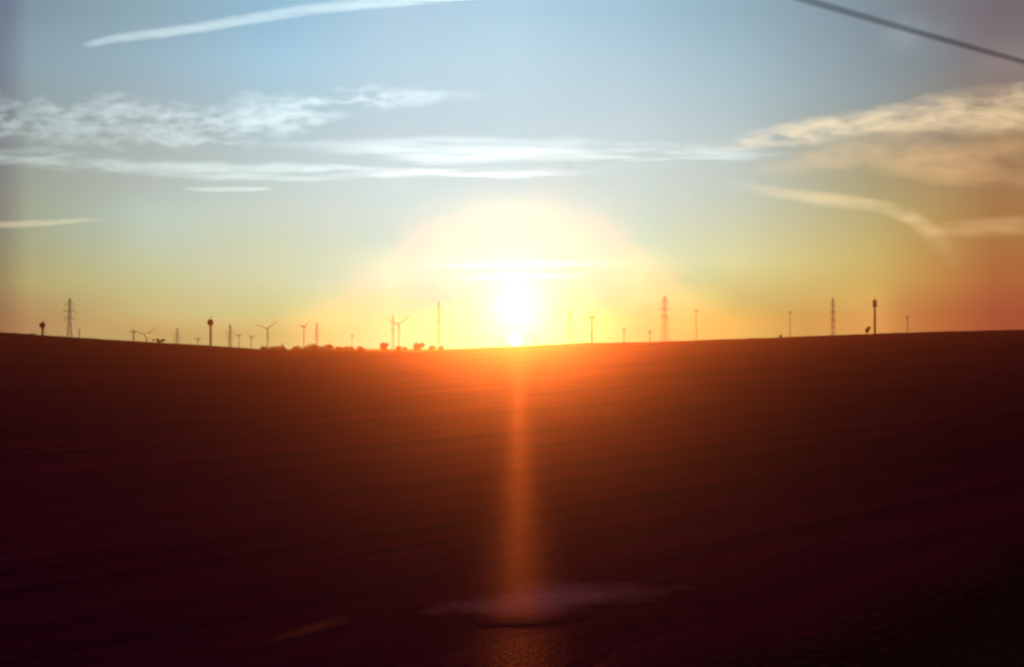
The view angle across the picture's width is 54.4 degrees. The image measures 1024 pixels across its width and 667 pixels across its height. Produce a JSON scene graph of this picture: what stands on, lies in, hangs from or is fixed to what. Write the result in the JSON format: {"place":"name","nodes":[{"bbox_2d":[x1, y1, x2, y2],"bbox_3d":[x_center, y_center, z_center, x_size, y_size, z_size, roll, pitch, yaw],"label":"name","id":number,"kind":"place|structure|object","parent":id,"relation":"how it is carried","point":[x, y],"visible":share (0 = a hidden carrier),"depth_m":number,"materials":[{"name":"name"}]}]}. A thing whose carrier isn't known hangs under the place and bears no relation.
{"place":"outdoors","nodes":[
{"label":"outdoors","id":0,"kind":"place"},
{"bbox_2d":[0,330,1023,666],"bbox_3d":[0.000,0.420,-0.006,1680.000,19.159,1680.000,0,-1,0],"label":"field","id":1,"kind":"structure","parent":0,"point":[182,506],"depth_m":59.45,"materials":[{"name":"soil"}]},
{"bbox_2d":[39,322,44,334],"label":"water tower","id":2,"kind":"structure","parent":1,"relation":"on","point":[42,325],"depth_m":369.66,"materials":[{"name":"concrete"}]},
{"bbox_2d":[63,298,74,336],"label":"lattice pylon","id":3,"kind":"object","parent":1,"relation":"on","point":[69,311],"visible":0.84,"depth_m":421.80,"materials":[{"name":"metal"}]},
{"bbox_2d":[174,328,181,343],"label":"lattice pylon","id":4,"kind":"object","parent":1,"relation":"on","point":[177,335],"visible":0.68,"depth_m":473.57,"materials":[{"name":"metal"}]},
{"bbox_2d":[207,319,212,345],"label":"water tower","id":5,"kind":"structure","parent":1,"relation":"on","point":[210,322],"depth_m":369.73,"materials":[{"name":"concrete"}]},
{"bbox_2d":[225,325,234,346],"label":"lattice pylon","id":6,"kind":"object","parent":1,"relation":"on","point":[230,335],"visible":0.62,"depth_m":458.65,"materials":[{"name":"metal"}]},
{"bbox_2d":[255,321,276,347],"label":"wind turbine","id":7,"kind":"object","parent":1,"relation":"on","point":[267,332],"visible":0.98,"depth_m":517.10,"materials":[{"name":"paint"}]},
{"bbox_2d":[260,346,275,349],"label":"broadleaf tree","id":8,"kind":"object","parent":1,"relation":"on","point":[268,348],"visible":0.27,"depth_m":413.47,"materials":[{"name":"green plant"}]},
{"bbox_2d":[275,345,285,349],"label":"broadleaf tree","id":9,"kind":"object","parent":1,"relation":"on","point":[278,347],"visible":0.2,"depth_m":418.57,"materials":[{"name":"green plant"}]},
{"bbox_2d":[291,346,307,350],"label":"broadleaf tree","id":10,"kind":"object","parent":1,"relation":"on","point":[296,348],"visible":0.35,"depth_m":413.31,"materials":[{"name":"green plant"}]},
{"bbox_2d":[238,608,367,650],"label":"bare earth","id":11,"kind":"structure","parent":1,"relation":"on","point":[311,627],"depth_m":31.87,"materials":[{"name":"brown soil"}]},
{"bbox_2d":[300,321,308,349],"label":"wind turbine","id":12,"kind":"object","parent":1,"relation":"on","point":[303,333],"visible":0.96,"depth_m":606.62,"materials":[{"name":"paint"}]},
{"bbox_2d":[305,344,320,350],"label":"broadleaf tree","id":13,"kind":"object","parent":1,"relation":"on","point":[311,347],"visible":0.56,"depth_m":417.12,"materials":[{"name":"green plant"}]},
{"bbox_2d":[313,323,319,344],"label":"lattice pylon","id":14,"kind":"object","parent":1,"relation":"on","point":[316,339],"visible":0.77,"depth_m":517.91,"materials":[{"name":"metal"}]},
{"bbox_2d":[318,344,334,350],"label":"broadleaf tree","id":15,"kind":"object","parent":1,"relation":"on","point":[328,347],"visible":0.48,"depth_m":414.23,"materials":[{"name":"green plant"}]},
{"bbox_2d":[335,346,345,351],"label":"broadleaf tree","id":16,"kind":"object","parent":1,"relation":"on","point":[337,348],"visible":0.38,"depth_m":413.67,"materials":[{"name":"green plant"}]},
{"bbox_2d":[344,346,353,351],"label":"broadleaf tree","id":17,"kind":"object","parent":1,"relation":"on","point":[348,348],"visible":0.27,"depth_m":420.74,"materials":[{"name":"green plant"}]},
{"bbox_2d":[356,346,365,350],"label":"broadleaf tree","id":18,"kind":"object","parent":1,"relation":"on","point":[360,348],"visible":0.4,"depth_m":420.86,"materials":[{"name":"green plant"}]},
{"bbox_2d":[380,342,388,350],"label":"round bush","id":19,"kind":"object","parent":1,"relation":"on","point":[383,346],"visible":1,"depth_m":346.80,"materials":[{"name":"green plant"}]},
{"bbox_2d":[391,315,394,351],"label":"lattice pylon","id":20,"kind":"object","parent":1,"relation":"on","point":[392,344],"visible":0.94,"depth_m":503.31,"materials":[{"name":"metal"}]},
{"bbox_2d":[385,317,407,345],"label":"wind turbine","id":21,"kind":"object","parent":1,"relation":"on","point":[398,324],"visible":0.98,"depth_m":532.51,"materials":[{"name":"paint"}]},
{"bbox_2d":[395,346,406,350],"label":"round bush","id":22,"kind":"object","parent":1,"relation":"on","point":[398,348],"visible":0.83,"depth_m":354.32,"materials":[{"name":"green plant"}]},
{"bbox_2d":[413,343,424,350],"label":"round bush","id":23,"kind":"object","parent":1,"relation":"on","point":[417,346],"visible":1,"depth_m":347.60,"materials":[{"name":"green plant"}]},
{"bbox_2d":[436,301,441,349],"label":"lattice pylon","id":24,"kind":"object","parent":1,"relation":"on","point":[438,323],"visible":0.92,"depth_m":473.71,"materials":[{"name":"metal"}]},
{"bbox_2d":[2,329,1021,354],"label":"grass","id":25,"kind":"structure","parent":1,"relation":"on","point":[122,341],"depth_m":324.34,"materials":[{"name":"green plant"}]},
{"bbox_2d":[384,574,718,623],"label":"puddle of water","id":26,"kind":"structure","parent":1,"relation":"on","point":[549,598],"depth_m":34.96,"materials":[{"name":"liquid"}]},
{"bbox_2d":[567,309,572,343],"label":"lattice pylon","id":27,"kind":"object","parent":1,"relation":"on","point":[569,312],"visible":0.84,"depth_m":488.51,"materials":[{"name":"metal"}]},
{"bbox_2d":[585,310,597,342],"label":"wind turbine","id":28,"kind":"object","parent":1,"relation":"on","point":[591,317],"visible":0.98,"depth_m":414.10,"materials":[{"name":"paint"}]},
{"bbox_2d":[659,296,670,340],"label":"lattice pylon","id":29,"kind":"object","parent":1,"relation":"on","point":[663,315],"visible":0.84,"depth_m":414.45,"materials":[{"name":"metal"}]},
{"bbox_2d":[830,298,835,333],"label":"lattice pylon","id":30,"kind":"object","parent":1,"relation":"on","point":[832,312],"visible":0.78,"depth_m":444.03,"materials":[{"name":"metal"}]},
{"bbox_2d":[872,295,877,333],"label":"radio mast","id":31,"kind":"object","parent":1,"relation":"on","point":[874,303],"visible":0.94,"depth_m":414.17,"materials":[{"name":"metal"}]},
{"bbox_2d":[0,0,1023,348],"label":"sky","id":32,"kind":"structure","parent":0,"point":[344,167],"materials":[{"name":"blue"}]},
{"bbox_2d":[593,522,1023,666],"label":"railway embankment","id":33,"kind":"structure","parent":0,"point":[959,605],"depth_m":31.34,"materials":[{"name":"black"}]},
{"bbox_2d":[801,0,1023,62],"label":"overhead wire","id":34,"kind":"object","parent":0,"point":[905,28],"visible":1,"depth_m":4.65,"materials":[{"name":"black metal"}]}
]}

